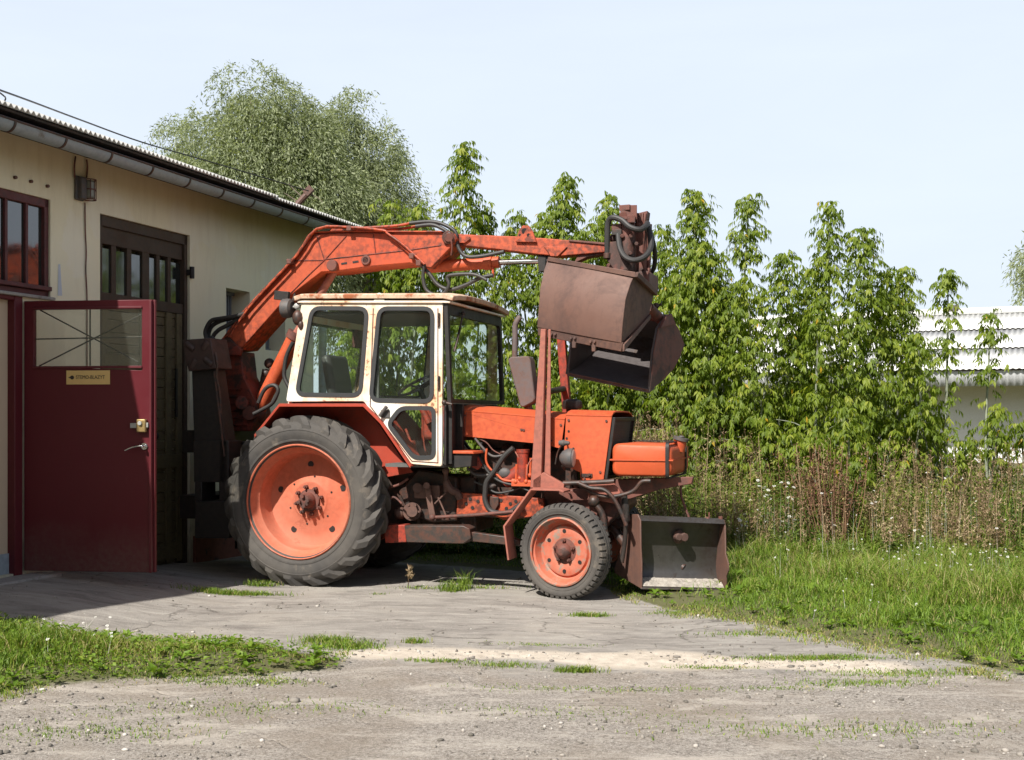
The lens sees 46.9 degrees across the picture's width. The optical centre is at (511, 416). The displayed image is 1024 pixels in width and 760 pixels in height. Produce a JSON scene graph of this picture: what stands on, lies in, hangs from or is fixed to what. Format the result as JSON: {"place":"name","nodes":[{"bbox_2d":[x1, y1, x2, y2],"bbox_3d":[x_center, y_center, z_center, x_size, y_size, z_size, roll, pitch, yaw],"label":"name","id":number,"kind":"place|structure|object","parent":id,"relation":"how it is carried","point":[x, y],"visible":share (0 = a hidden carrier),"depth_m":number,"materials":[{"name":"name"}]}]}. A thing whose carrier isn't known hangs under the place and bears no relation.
{"place":"outdoors","nodes":[
{"label":"outdoors","id":0,"kind":"place"},
{"bbox_2d":[0,420,1023,759],"bbox_3d":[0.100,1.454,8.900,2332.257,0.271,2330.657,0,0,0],"label":"ground","id":1,"kind":"structure","parent":0,"point":[126,600],"depth_m":6.96,"materials":[{"name":"grey concrete"}]},
{"bbox_2d":[137,112,206,164],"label":"willow tree","id":2,"kind":"object","parent":1,"relation":"on","point":[162,132],"visible":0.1,"depth_m":39.70,"materials":[{"name":"green plant"}]},
{"bbox_2d":[0,99,363,585],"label":"workshop building","id":3,"kind":"structure","parent":1,"relation":"on","point":[126,269],"depth_m":10.39,"materials":[{"name":"beige paint"}]},
{"bbox_2d":[0,188,55,300],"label":"window","id":4,"kind":"structure","parent":3,"relation":"in","point":[24,218],"depth_m":10.12,"materials":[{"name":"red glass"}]},
{"bbox_2d":[24,300,156,572],"bbox_3d":[-3.572,0.160,9.956,1.155,2.290,0.123,0,0,7],"label":"door","id":5,"kind":"structure","parent":3,"relation":"in","point":[90,434],"depth_m":9.97,"materials":[{"name":"red paint"}]},
{"bbox_2d":[226,291,233,332],"bbox_3d":[-3.274,-1.103,13.298,0.040,0.639,0.485,0,0,19],"label":"small window","id":6,"kind":"structure","parent":3,"relation":"in","point":[228,294],"depth_m":13.43,"materials":[{"name":"black glass"}]},
{"bbox_2d":[265,339,270,349],"bbox_3d":[-3.010,-1.103,14.065,0.040,0.639,0.453,0,0,19],"label":"small window","id":7,"kind":"structure","parent":3,"relation":"in","point":[267,342],"depth_m":14.25,"materials":[{"name":"black glass"}]},
{"bbox_2d":[160,59,387,310],"bbox_3d":[-6.963,-4.213,34.148,6.780,12.034,5.008,0,0,24],"label":"willow tree","id":8,"kind":"object","parent":1,"relation":"on","point":[286,152],"visible":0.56,"depth_m":33.33,"materials":[{"name":"green plant"}]},
{"bbox_2d":[285,183,322,204],"bbox_3d":[-4.244,-2.069,21.000,1.774,4.184,0.120,0,0,0],"label":"utility pole","id":9,"kind":"object","parent":1,"relation":"on","point":[305,195],"visible":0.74,"depth_m":20.95,"materials":[{"name":"wood"}]},
{"bbox_2d":[0,89,308,190],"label":"overhead cable","id":10,"kind":"object","parent":9,"relation":"attached to","point":[9,93],"visible":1,"depth_m":16.05,"materials":[{"name":"rubber"}]},
{"bbox_2d":[332,331,359,391],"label":"ash maple sapling","id":11,"kind":"object","parent":1,"relation":"on","point":[350,359],"visible":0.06,"depth_m":20.95,"materials":[{"name":"green plant"}]},
{"bbox_2d":[314,84,439,372],"bbox_3d":[-4.908,-4.182,35.979,4.824,11.973,4.652,0,0,-39],"label":"willow tree","id":12,"kind":"object","parent":1,"relation":"on","point":[380,173],"visible":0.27,"depth_m":35.60,"materials":[{"name":"green plant"}]},
{"bbox_2d":[348,198,461,444],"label":"ash maple sapling","id":13,"kind":"object","parent":1,"relation":"on","point":[389,281],"visible":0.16,"depth_m":15.23,"materials":[{"name":"green plant"}]},
{"bbox_2d":[405,564,414,587],"bbox_3d":[-0.923,1.445,10.665,0.071,0.243,0.079,0,0,29],"label":"weed stalk","id":14,"kind":"object","parent":1,"relation":"on","point":[409,574],"visible":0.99,"depth_m":10.66,"materials":[{"name":"beige plant"}]},
{"bbox_2d":[415,339,485,470],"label":"ash maple sapling","id":15,"kind":"object","parent":1,"relation":"on","point":[466,381],"visible":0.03,"depth_m":16.56,"materials":[{"name":"green plant"}]},
{"bbox_2d":[180,204,728,599],"bbox_3d":[-0.589,-0.159,11.342,5.329,3.487,1.962,0,0,17],"label":"tractor digger","id":16,"kind":"object","parent":1,"relation":"on","point":[339,479],"visible":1,"depth_m":10.82,"materials":[{"name":"metal"}]},
{"bbox_2d":[642,577,723,587],"bbox_3d":[1.469,1.466,10.464,0.817,0.110,0.167,0,0,-15],"label":"sand heap","id":17,"kind":"object","parent":16,"relation":"on","point":[667,582],"visible":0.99,"depth_m":10.44,"materials":[{"name":"beige sand"}]},
{"bbox_2d":[401,141,517,473],"bbox_3d":[-0.687,-1.046,15.929,1.512,5.302,1.873,0,0,25],"label":"ash maple sapling","id":18,"kind":"object","parent":1,"relation":"on","point":[479,225],"visible":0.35,"depth_m":15.72,"materials":[{"name":"green plant"}]},
{"bbox_2d":[0,573,1019,686],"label":"clover leaves","id":19,"kind":"object","parent":1,"relation":"on","point":[134,637],"visible":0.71,"depth_m":7.36,"materials":[{"name":"green plant"}]},
{"bbox_2d":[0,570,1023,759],"bbox_3d":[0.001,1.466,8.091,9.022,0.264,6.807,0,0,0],"label":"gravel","id":20,"kind":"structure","parent":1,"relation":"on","point":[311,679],"depth_m":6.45,"materials":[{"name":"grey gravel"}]},
{"bbox_2d":[0,569,1023,687],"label":"broad weeds","id":21,"kind":"object","parent":1,"relation":"on","point":[318,653],"visible":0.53,"depth_m":7.72,"materials":[{"name":"green plant"}]},
{"bbox_2d":[462,330,561,411],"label":"ash maple sapling","id":22,"kind":"object","parent":1,"relation":"on","point":[470,381],"visible":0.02,"depth_m":16.73,"materials":[{"name":"green plant"}]},
{"bbox_2d":[472,208,577,446],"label":"ash maple sapling","id":23,"kind":"object","parent":1,"relation":"on","point":[525,299],"visible":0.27,"depth_m":15.91,"materials":[{"name":"green plant"}]},
{"bbox_2d":[41,472,1017,652],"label":"wildflowers","id":24,"kind":"object","parent":1,"relation":"on","point":[787,549],"visible":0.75,"depth_m":12.41,"materials":[{"name":"white plant"}]},
{"bbox_2d":[519,171,642,477],"bbox_3d":[0.926,-0.848,15.882,1.660,4.923,1.421,0,0,0],"label":"ash maple sapling","id":25,"kind":"object","parent":1,"relation":"on","point":[566,217],"visible":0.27,"depth_m":15.84,"materials":[{"name":"green plant"}]},
{"bbox_2d":[552,191,651,441],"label":"ash maple sapling","id":26,"kind":"object","parent":1,"relation":"on","point":[598,231],"visible":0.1,"depth_m":16.25,"materials":[{"name":"green plant"}]},
{"bbox_2d":[576,374,673,441],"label":"ash maple sapling","id":27,"kind":"object","parent":1,"relation":"on","point":[630,409],"depth_m":17.13,"materials":[{"name":"green plant"}]},
{"bbox_2d":[616,224,742,486],"bbox_3d":[2.143,-0.531,16.101,1.951,4.268,1.686,0,0,-41],"label":"ash maple sapling","id":28,"kind":"object","parent":1,"relation":"on","point":[664,261],"visible":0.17,"depth_m":16.01,"materials":[{"name":"green plant"}]},
{"bbox_2d":[647,395,724,506],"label":"ash maple sapling","id":29,"kind":"object","parent":1,"relation":"on","point":[693,421],"visible":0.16,"depth_m":14.93,"materials":[{"name":"green plant"}]},
{"bbox_2d":[633,188,777,510],"bbox_3d":[2.397,-0.689,15.380,1.684,4.583,1.555,0,0,-18],"label":"ash maple sapling","id":30,"kind":"object","parent":1,"relation":"on","point":[680,306],"visible":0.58,"depth_m":15.17,"materials":[{"name":"green plant"}]},
{"bbox_2d":[414,443,1023,559],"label":"green weeds","id":31,"kind":"object","parent":1,"relation":"on","point":[495,550],"visible":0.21,"depth_m":13.28,"materials":[{"name":"green plant"}]},
{"bbox_2d":[651,330,803,505],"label":"ash maple sapling","id":32,"kind":"object","parent":1,"relation":"on","point":[749,394],"visible":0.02,"depth_m":16.83,"materials":[{"name":"green plant"}]},
{"bbox_2d":[664,192,814,513],"bbox_3d":[2.930,-0.646,15.120,1.900,4.492,1.622,0,0,24],"label":"ash maple sapling","id":33,"kind":"object","parent":1,"relation":"on","point":[751,415],"visible":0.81,"depth_m":14.88,"materials":[{"name":"green plant"}]},
{"bbox_2d":[672,391,835,508],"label":"ash maple sapling","id":34,"kind":"object","parent":1,"relation":"on","point":[767,433],"visible":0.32,"depth_m":14.73,"materials":[{"name":"green plant"}]},
{"bbox_2d":[757,434,837,530],"bbox_3d":[3.431,0.847,13.899,0.962,1.311,0.634,0,0,30],"label":"dock plant","id":35,"kind":"object","parent":1,"relation":"on","point":[759,452],"visible":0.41,"depth_m":13.91,"materials":[{"name":"brown plant"}]},
{"bbox_2d":[794,443,839,537],"bbox_3d":[3.517,0.895,13.493,0.504,1.204,0.801,0,0,24],"label":"dock plant","id":36,"kind":"object","parent":1,"relation":"on","point":[813,472],"visible":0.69,"depth_m":13.38,"materials":[{"name":"brown plant"}]},
{"bbox_2d":[611,404,1023,553],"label":"dry weeds","id":37,"kind":"object","parent":1,"relation":"on","point":[664,501],"visible":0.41,"depth_m":13.05,"materials":[{"name":"brown plant"}]},
{"bbox_2d":[771,402,885,524],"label":"ash maple sapling","id":38,"kind":"object","parent":1,"relation":"on","point":[854,462],"visible":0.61,"depth_m":13.89,"materials":[{"name":"green plant"}]},
{"bbox_2d":[778,445,881,547],"bbox_3d":[3.575,0.892,13.220,1.077,1.204,0.947,0,0,-44],"label":"dock plant","id":39,"kind":"object","parent":1,"relation":"on","point":[844,513],"visible":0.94,"depth_m":12.99,"materials":[{"name":"brown plant"}]},
{"bbox_2d":[758,200,907,516],"bbox_3d":[4.049,-0.580,14.974,1.865,4.364,2.010,0,0,0],"label":"ash maple sapling","id":40,"kind":"object","parent":1,"relation":"on","point":[847,379],"visible":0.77,"depth_m":14.73,"materials":[{"name":"green plant"}]},
{"bbox_2d":[777,336,892,476],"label":"ash maple sapling","id":41,"kind":"object","parent":1,"relation":"on","point":[799,389],"visible":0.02,"depth_m":16.84,"materials":[{"name":"green plant"}]},
{"bbox_2d":[690,305,1023,462],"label":"long shed","id":42,"kind":"structure","parent":1,"relation":"on","point":[1011,318],"depth_m":39.10,"materials":[{"name":"grey metal"}]},
{"bbox_2d":[844,376,948,486],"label":"ash maple sapling","id":43,"kind":"object","parent":1,"relation":"on","point":[866,399],"visible":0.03,"depth_m":16.27,"materials":[{"name":"green plant"}]},
{"bbox_2d":[854,266,957,507],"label":"ash maple sapling","id":44,"kind":"object","parent":1,"relation":"on","point":[904,307],"visible":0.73,"depth_m":14.99,"materials":[{"name":"green plant"}]},
{"bbox_2d":[858,421,986,522],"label":"ash maple sapling","id":45,"kind":"object","parent":1,"relation":"on","point":[969,443],"visible":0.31,"depth_m":14.71,"materials":[{"name":"green plant"}]},
{"bbox_2d":[891,267,968,512],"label":"ash maple sapling","id":46,"kind":"object","parent":1,"relation":"on","point":[947,283],"visible":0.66,"depth_m":15.00,"materials":[{"name":"green plant"}]},
{"bbox_2d":[884,414,983,510],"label":"ash maple sapling","id":47,"kind":"object","parent":1,"relation":"on","point":[975,463],"visible":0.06,"depth_m":16.22,"materials":[{"name":"green plant"}]},
{"bbox_2d":[963,307,1021,504],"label":"ash maple sapling","id":48,"kind":"object","parent":1,"relation":"on","point":[990,341],"visible":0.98,"depth_m":14.70,"materials":[{"name":"green plant"}]},
{"bbox_2d":[966,420,1023,507],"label":"ash maple sapling","id":49,"kind":"object","parent":1,"relation":"on","point":[1019,427],"visible":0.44,"depth_m":14.65,"materials":[{"name":"green plant"}]},
{"bbox_2d":[1001,231,1023,305],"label":"distant tree","id":50,"kind":"object","parent":1,"relation":"on","point":[1020,271],"visible":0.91,"depth_m":46.19,"materials":[{"name":"green plant"}]},
{"bbox_2d":[0,525,1023,750],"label":"grass","id":51,"kind":"structure","parent":0,"point":[995,585],"depth_m":9.10,"materials":[{"name":"green plant"}]},
{"bbox_2d":[0,0,1023,404],"label":"sky","id":52,"kind":"structure","parent":0,"point":[907,116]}
]}

